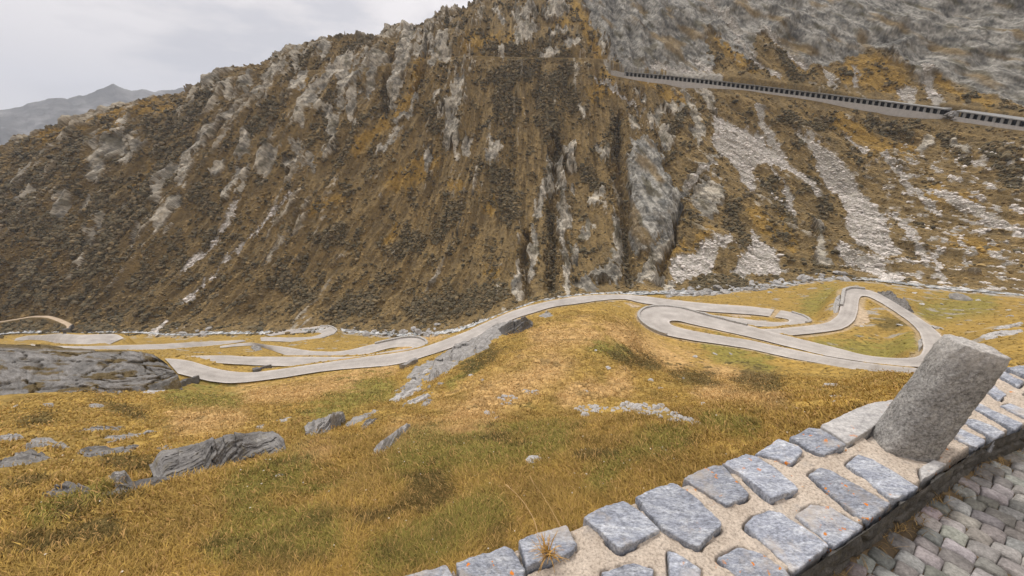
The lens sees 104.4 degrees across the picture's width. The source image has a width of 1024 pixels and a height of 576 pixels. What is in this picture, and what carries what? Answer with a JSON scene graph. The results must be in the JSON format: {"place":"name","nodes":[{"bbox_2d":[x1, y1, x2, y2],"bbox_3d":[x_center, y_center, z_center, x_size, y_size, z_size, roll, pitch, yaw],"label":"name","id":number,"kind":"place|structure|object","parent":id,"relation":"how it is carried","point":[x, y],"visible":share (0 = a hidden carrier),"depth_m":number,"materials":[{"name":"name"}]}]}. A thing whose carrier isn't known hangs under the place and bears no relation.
{"place":"outdoors","nodes":[
{"label":"outdoors","id":0,"kind":"place"},
{"bbox_2d":[0,316,71,327],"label":"path","id":1,"kind":"structure","parent":0,"point":[67,324],"depth_m":179.85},
{"bbox_2d":[0,84,184,144],"bbox_3d":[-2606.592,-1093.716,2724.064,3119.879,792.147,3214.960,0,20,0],"label":"distant mountains","id":2,"kind":"structure","parent":0,"point":[27,118],"depth_m":2170.69,"materials":[{"name":"grey stone"}]},
{"bbox_2d":[0,0,472,109],"label":"sky","id":3,"kind":"structure","parent":0,"point":[67,49],"materials":[{"name":"white"}]},
{"bbox_2d":[307,56,606,70],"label":"path","id":4,"kind":"structure","parent":0,"point":[456,56],"depth_m":247.89,"materials":[{"name":"grey"}]},
{"bbox_2d":[14,289,941,382],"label":"road","id":5,"kind":"structure","parent":0,"point":[660,318],"depth_m":77.77,"materials":[{"name":"grey asphalt"}]},
{"bbox_2d":[637,304,747,335],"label":"stone wall","id":6,"kind":"structure","parent":5,"relation":"on","point":[645,324],"depth_m":80.18,"materials":[{"name":"grey stone"}]},
{"bbox_2d":[791,311,811,322],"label":"stone wall","id":7,"kind":"structure","parent":5,"relation":"on","point":[808,318],"depth_m":85.59,"materials":[{"name":"grey stone"}]},
{"bbox_2d":[839,286,864,306],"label":"stone wall","id":8,"kind":"structure","parent":5,"relation":"on","point":[843,293],"depth_m":93.66,"materials":[{"name":"grey stone"}]},
{"bbox_2d":[0,0,1023,333],"bbox_3d":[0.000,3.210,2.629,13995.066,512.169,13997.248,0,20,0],"label":"mountain","id":9,"kind":"structure","parent":0,"point":[970,44],"depth_m":203.49,"materials":[{"name":"grey stone"}]},
{"bbox_2d":[0,0,1023,337],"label":"mountain shrubs","id":10,"kind":"object","parent":9,"relation":"on","point":[96,256],"visible":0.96,"depth_m":198.74,"materials":[{"name":"brown plant"}]},
{"bbox_2d":[0,35,1023,338],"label":"mountain grass","id":11,"kind":"structure","parent":9,"relation":"on","point":[118,293],"depth_m":193.81,"materials":[{"name":"brown plant"}]},
{"bbox_2d":[148,0,1023,335],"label":"scree","id":12,"kind":"structure","parent":9,"relation":"on","point":[850,212],"depth_m":158.17,"materials":[{"name":"grey stone"}]},
{"bbox_2d":[611,70,623,77],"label":"retaining wall","id":13,"kind":"structure","parent":9,"relation":"on","point":[617,73],"depth_m":241.33,"materials":[{"name":"concrete"}]},
{"bbox_2d":[624,71,951,118],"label":"avalanche gallery","id":14,"kind":"object","parent":9,"relation":"on","point":[898,109],"visible":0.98,"depth_m":203.86,"materials":[{"name":"grey concrete"}]},
{"bbox_2d":[953,110,1023,130],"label":"avalanche gallery","id":15,"kind":"object","parent":9,"relation":"on","point":[994,120],"visible":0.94,"depth_m":164.73,"materials":[{"name":"grey concrete"}]},
{"bbox_2d":[0,279,1023,575],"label":"meadow ground","id":16,"kind":"structure","parent":0,"point":[868,309],"depth_m":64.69,"materials":[{"name":"plant"}]},
{"bbox_2d":[0,433,23,440],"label":"rock outcrop","id":17,"kind":"object","parent":16,"relation":"on","point":[5,437],"visible":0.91,"depth_m":15.23,"materials":[{"name":"grey stone"}]},
{"bbox_2d":[0,449,49,467],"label":"rock outcrop","id":18,"kind":"object","parent":16,"relation":"on","point":[25,457],"visible":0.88,"depth_m":9.65,"materials":[{"name":"grey stone"}]},
{"bbox_2d":[24,437,68,449],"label":"rock outcrop","id":19,"kind":"object","parent":16,"relation":"on","point":[38,441],"visible":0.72,"depth_m":12.50,"materials":[{"name":"grey stone"}]},
{"bbox_2d":[42,481,89,496],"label":"rock outcrop","id":20,"kind":"object","parent":16,"relation":"on","point":[66,486],"visible":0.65,"depth_m":7.37,"materials":[{"name":"grey stone"}]},
{"bbox_2d":[62,324,74,333],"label":"stone wall","id":21,"kind":"structure","parent":16,"relation":"on","point":[68,330],"depth_m":157.74,"materials":[{"name":"grey stone"}]},
{"bbox_2d":[0,344,182,395],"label":"rock bluff","id":22,"kind":"structure","parent":16,"relation":"on","point":[37,368],"depth_m":41.63,"materials":[{"name":"grey stone"}]},
{"bbox_2d":[89,403,103,407],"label":"stone","id":23,"kind":"object","parent":16,"relation":"on","point":[98,405],"visible":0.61,"depth_m":28.37,"materials":[{"name":"grey stone"}]},
{"bbox_2d":[84,425,124,431],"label":"rock outcrop","id":24,"kind":"object","parent":16,"relation":"on","point":[97,427],"visible":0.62,"depth_m":18.08,"materials":[{"name":"grey stone"}]},
{"bbox_2d":[78,444,138,456],"bbox_3d":[-12.374,5.165,12.260,1.244,2.705,4.373,-18,27,-40],"label":"rock outcrop","id":25,"kind":"object","parent":16,"relation":"on","point":[99,450],"visible":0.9,"depth_m":11.26,"materials":[{"name":"grey stone"}]},
{"bbox_2d":[108,470,131,487],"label":"rock outcrop","id":26,"kind":"object","parent":16,"relation":"on","point":[123,474],"visible":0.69,"depth_m":8.12,"materials":[{"name":"grey stone"}]},
{"bbox_2d":[88,476,173,497],"bbox_3d":[-7.729,4.161,8.182,0.970,1.208,1.798,0,20,0],"label":"rock outcrop","id":27,"kind":"object","parent":16,"relation":"on","point":[154,479],"visible":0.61,"depth_m":8.23,"materials":[{"name":"grey stone"}]},
{"bbox_2d":[104,430,157,442],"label":"rock outcrop","id":28,"kind":"object","parent":16,"relation":"on","point":[120,436],"visible":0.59,"depth_m":14.90,"materials":[{"name":"grey stone"}]},
{"bbox_2d":[143,390,164,392],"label":"rock outcrop","id":29,"kind":"object","parent":16,"relation":"on","point":[149,391],"visible":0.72,"depth_m":43.85,"materials":[{"name":"stone"}]},
{"bbox_2d":[180,375,199,386],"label":"stone wall","id":30,"kind":"structure","parent":16,"relation":"on","point":[193,379],"depth_m":55.47,"materials":[{"name":"grey stone"}]},
{"bbox_2d":[149,431,285,477],"bbox_3d":[-7.426,4.454,10.559,1.796,2.019,3.567,5,21,13],"label":"rock outcrop","id":31,"kind":"object","parent":16,"relation":"on","point":[235,446],"visible":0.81,"depth_m":9.92,"materials":[{"name":"grey stone"}]},
{"bbox_2d":[251,345,261,350],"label":"rock outcrop","id":32,"kind":"object","parent":16,"relation":"on","point":[256,348],"visible":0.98,"depth_m":110.33,"materials":[{"name":"grey stone"}]},
{"bbox_2d":[252,364,271,371],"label":"stone wall","id":33,"kind":"structure","parent":16,"relation":"on","point":[256,369],"depth_m":64.79,"materials":[{"name":"grey stone"}]},
{"bbox_2d":[304,411,345,435],"bbox_3d":[-7.546,5.705,16.203,0.955,3.023,4.707,-6,21,-17],"label":"rock outcrop","id":34,"kind":"object","parent":16,"relation":"on","point":[336,419],"visible":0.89,"depth_m":14.46,"materials":[{"name":"grey stone"}]},
{"bbox_2d":[320,325,336,337],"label":"stone wall","id":35,"kind":"structure","parent":16,"relation":"on","point":[335,328],"depth_m":151.16,"materials":[{"name":"grey stone"}]},
{"bbox_2d":[345,409,377,425],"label":"rock outcrop","id":36,"kind":"object","parent":16,"relation":"on","point":[357,419],"visible":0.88,"depth_m":18.19,"materials":[{"name":"grey stone"}]},
{"bbox_2d":[362,331,370,336],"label":"boulder","id":37,"kind":"object","parent":16,"relation":"on","point":[366,333],"visible":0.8,"depth_m":150.12,"materials":[{"name":"stone"}]},
{"bbox_2d":[363,418,376,426],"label":"rock outcrop","id":38,"kind":"object","parent":16,"relation":"on","point":[368,422],"visible":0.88,"depth_m":17.39,"materials":[{"name":"grey stone"}]},
{"bbox_2d":[374,423,410,452],"bbox_3d":[-3.486,4.716,12.239,0.412,3.034,4.421,-2,20,-5],"label":"rock outcrop","id":39,"kind":"object","parent":16,"relation":"on","point":[384,443],"visible":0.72,"depth_m":11.02,"materials":[{"name":"grey stone"}]},
{"bbox_2d":[375,335,427,343],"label":"stone wall","id":40,"kind":"structure","parent":16,"relation":"on","point":[408,336],"depth_m":97.95,"materials":[{"name":"grey stone"}]},
{"bbox_2d":[389,388,421,401],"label":"rock outcrop","id":41,"kind":"object","parent":16,"relation":"on","point":[403,394],"visible":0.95,"depth_m":30.22,"materials":[{"name":"stone"}]},
{"bbox_2d":[399,358,417,368],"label":"stone wall","id":42,"kind":"structure","parent":16,"relation":"on","point":[410,361],"depth_m":57.94,"materials":[{"name":"grey stone"}]},
{"bbox_2d":[400,377,421,390],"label":"rock outcrop","id":43,"kind":"object","parent":16,"relation":"on","point":[408,385],"visible":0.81,"depth_m":36.47,"materials":[{"name":"grey stone"}]},
{"bbox_2d":[407,393,430,403],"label":"rock outcrop","id":44,"kind":"object","parent":16,"relation":"on","point":[419,398],"visible":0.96,"depth_m":25.38,"materials":[{"name":"stone"}]},
{"bbox_2d":[41,407,804,572],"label":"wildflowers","id":45,"kind":"object","parent":16,"relation":"on","point":[449,471],"visible":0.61,"depth_m":7.65,"materials":[{"name":"plant"}]},
{"bbox_2d":[422,369,430,373],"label":"stone","id":46,"kind":"object","parent":16,"relation":"on","point":[426,371],"visible":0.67,"depth_m":41.83,"materials":[{"name":"grey stone"}]},
{"bbox_2d":[422,398,432,405],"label":"rock outcrop","id":47,"kind":"object","parent":16,"relation":"on","point":[426,402],"visible":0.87,"depth_m":23.19,"materials":[{"name":"grey stone"}]},
{"bbox_2d":[0,398,869,575],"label":"grass","id":48,"kind":"structure","parent":16,"relation":"on","point":[459,525],"depth_m":6.81,"materials":[{"name":"plant"}]},
{"bbox_2d":[408,356,463,380],"bbox_3d":[-8.865,9.380,45.050,7.107,9.389,19.997,-8,21,-21],"label":"rock outcrop","id":49,"kind":"object","parent":16,"relation":"on","point":[440,365],"visible":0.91,"depth_m":41.45,"materials":[{"name":"grey stone"}]},
{"bbox_2d":[436,339,491,360],"bbox_3d":[-7.336,8.691,53.997,6.510,11.971,23.537,-7,21,-19],"label":"rock outcrop","id":50,"kind":"object","parent":16,"relation":"on","point":[461,350],"visible":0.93,"depth_m":45.68,"materials":[{"name":"grey stone"}]},
{"bbox_2d":[469,321,509,346],"bbox_3d":[-3.334,6.764,64.442,10.800,15.400,38.794,0,20,0],"label":"rock outcrop","id":51,"kind":"object","parent":16,"relation":"on","point":[492,332],"visible":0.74,"depth_m":52.73,"materials":[{"name":"grey stone"}]},
{"bbox_2d":[498,316,533,335],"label":"rock outcrop","id":52,"kind":"object","parent":16,"relation":"on","point":[522,324],"visible":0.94,"depth_m":45.20,"materials":[{"name":"grey stone"}]},
{"bbox_2d":[506,484,537,532],"bbox_3d":[0.060,1.034,1.835,0.041,0.035,0.389,-8,22,-21],"label":"grass stalk","id":53,"kind":"object","parent":16,"relation":"on","point":[526,506],"depth_m":1.85,"materials":[{"name":"beige plant"}]},
{"bbox_2d":[526,455,537,462],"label":"stone","id":54,"kind":"object","parent":16,"relation":"on","point":[531,457],"visible":0.39,"depth_m":7.85,"materials":[{"name":"grey stone"}]},
{"bbox_2d":[530,476,560,526],"bbox_3d":[0.172,1.062,1.956,0.015,0.070,0.438,-7,21,-17],"label":"grass stalk","id":55,"kind":"object","parent":16,"relation":"on","point":[546,501],"depth_m":1.96,"materials":[{"name":"beige plant"}]},
{"bbox_2d":[539,311,552,317],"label":"rock outcrop","id":56,"kind":"object","parent":16,"relation":"on","point":[546,314],"visible":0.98,"depth_m":56.32,"materials":[{"name":"grey stone"}]},
{"bbox_2d":[652,405,660,409],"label":"stone","id":57,"kind":"object","parent":16,"relation":"on","point":[654,407],"visible":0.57,"depth_m":16.38,"materials":[{"name":"grey stone"}]},
{"bbox_2d":[406,365,1023,575],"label":"stone parapet","id":58,"kind":"structure","parent":16,"relation":"on","point":[811,502],"depth_m":1.72,"materials":[{"name":"stone"}]},
{"bbox_2d":[531,531,565,572],"bbox_3d":[0.130,0.990,1.496,0.137,0.051,0.157,-6,21,-17],"label":"dry plant","id":59,"kind":"object","parent":58,"relation":"on","point":[545,549],"visible":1,"depth_m":1.50,"materials":[{"name":"beige plant"}]},
{"bbox_2d":[868,334,1011,462],"bbox_3d":[2.137,0.605,2.043,0.415,0.765,0.268,0,20,0],"label":"stone post","id":60,"kind":"object","parent":58,"relation":"on","point":[941,394],"visible":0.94,"depth_m":1.95,"materials":[{"name":"stone"}]},
{"bbox_2d":[713,285,722,289],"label":"boulder","id":61,"kind":"object","parent":16,"relation":"on","point":[719,287],"visible":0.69,"depth_m":130.39,"materials":[{"name":"grey stone"}]},
{"bbox_2d":[720,289,730,293],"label":"boulder","id":62,"kind":"object","parent":16,"relation":"on","point":[723,291],"visible":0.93,"depth_m":126.90,"materials":[{"name":"stone"}]},
{"bbox_2d":[773,279,781,284],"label":"boulder","id":63,"kind":"object","parent":16,"relation":"on","point":[777,282],"visible":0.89,"depth_m":128.63,"materials":[{"name":"stone"}]},
{"bbox_2d":[777,285,788,287],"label":"boulder","id":64,"kind":"object","parent":16,"relation":"on","point":[782,286],"visible":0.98,"depth_m":124.43,"materials":[{"name":"grey stone"}]},
{"bbox_2d":[796,274,805,279],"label":"boulder","id":65,"kind":"object","parent":16,"relation":"on","point":[801,277],"visible":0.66,"depth_m":129.66,"materials":[{"name":"stone"}]},
{"bbox_2d":[833,295,839,312],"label":"rock outcrop","id":66,"kind":"object","parent":16,"relation":"on","point":[836,304],"visible":0.98,"depth_m":85.56,"materials":[{"name":"stone"}]},
{"bbox_2d":[838,271,848,275],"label":"boulder","id":67,"kind":"object","parent":16,"relation":"on","point":[842,273],"visible":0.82,"depth_m":127.36,"materials":[{"name":"grey stone"}]},
{"bbox_2d":[843,276,850,281],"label":"boulder","id":68,"kind":"object","parent":16,"relation":"on","point":[846,279],"visible":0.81,"depth_m":122.93,"materials":[{"name":"stone"}]},
{"bbox_2d":[878,291,913,312],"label":"rock outcrop","id":69,"kind":"object","parent":16,"relation":"on","point":[891,296],"visible":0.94,"depth_m":86.46,"materials":[{"name":"grey stone"}]},
{"bbox_2d":[918,338,922,350],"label":"rock outcrop","id":70,"kind":"object","parent":16,"relation":"on","point":[920,344],"visible":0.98,"depth_m":59.39,"materials":[{"name":"stone"}]},
{"bbox_2d":[949,293,972,300],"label":"boulder","id":71,"kind":"object","parent":16,"relation":"on","point":[958,296],"visible":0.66,"depth_m":99.50,"materials":[{"name":"grey stone"}]},
{"bbox_2d":[979,329,1022,339],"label":"rock outcrop","id":72,"kind":"object","parent":16,"relation":"on","point":[992,335],"visible":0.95,"depth_m":57.33,"materials":[{"name":"stone"}]},
{"bbox_2d":[994,322,1022,328],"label":"rock outcrop","id":73,"kind":"object","parent":16,"relation":"on","point":[1017,324],"visible":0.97,"depth_m":62.61,"materials":[{"name":"stone"}]},
{"bbox_2d":[0,277,1023,335],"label":"stream","id":74,"kind":"structure","parent":0,"point":[457,329],"depth_m":146.38,"materials":[{"name":"liquid"}]},
{"bbox_2d":[837,448,1023,575],"bbox_3d":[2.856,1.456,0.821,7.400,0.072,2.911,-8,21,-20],"label":"cobbled road","id":75,"kind":"structure","parent":0,"point":[987,524],"depth_m":1.76,"materials":[{"name":"stone"}]},
{"bbox_2d":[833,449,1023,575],"bbox_3d":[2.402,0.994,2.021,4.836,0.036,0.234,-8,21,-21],"label":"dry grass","id":76,"kind":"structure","parent":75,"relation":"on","point":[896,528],"depth_m":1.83,"materials":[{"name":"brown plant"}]}
]}

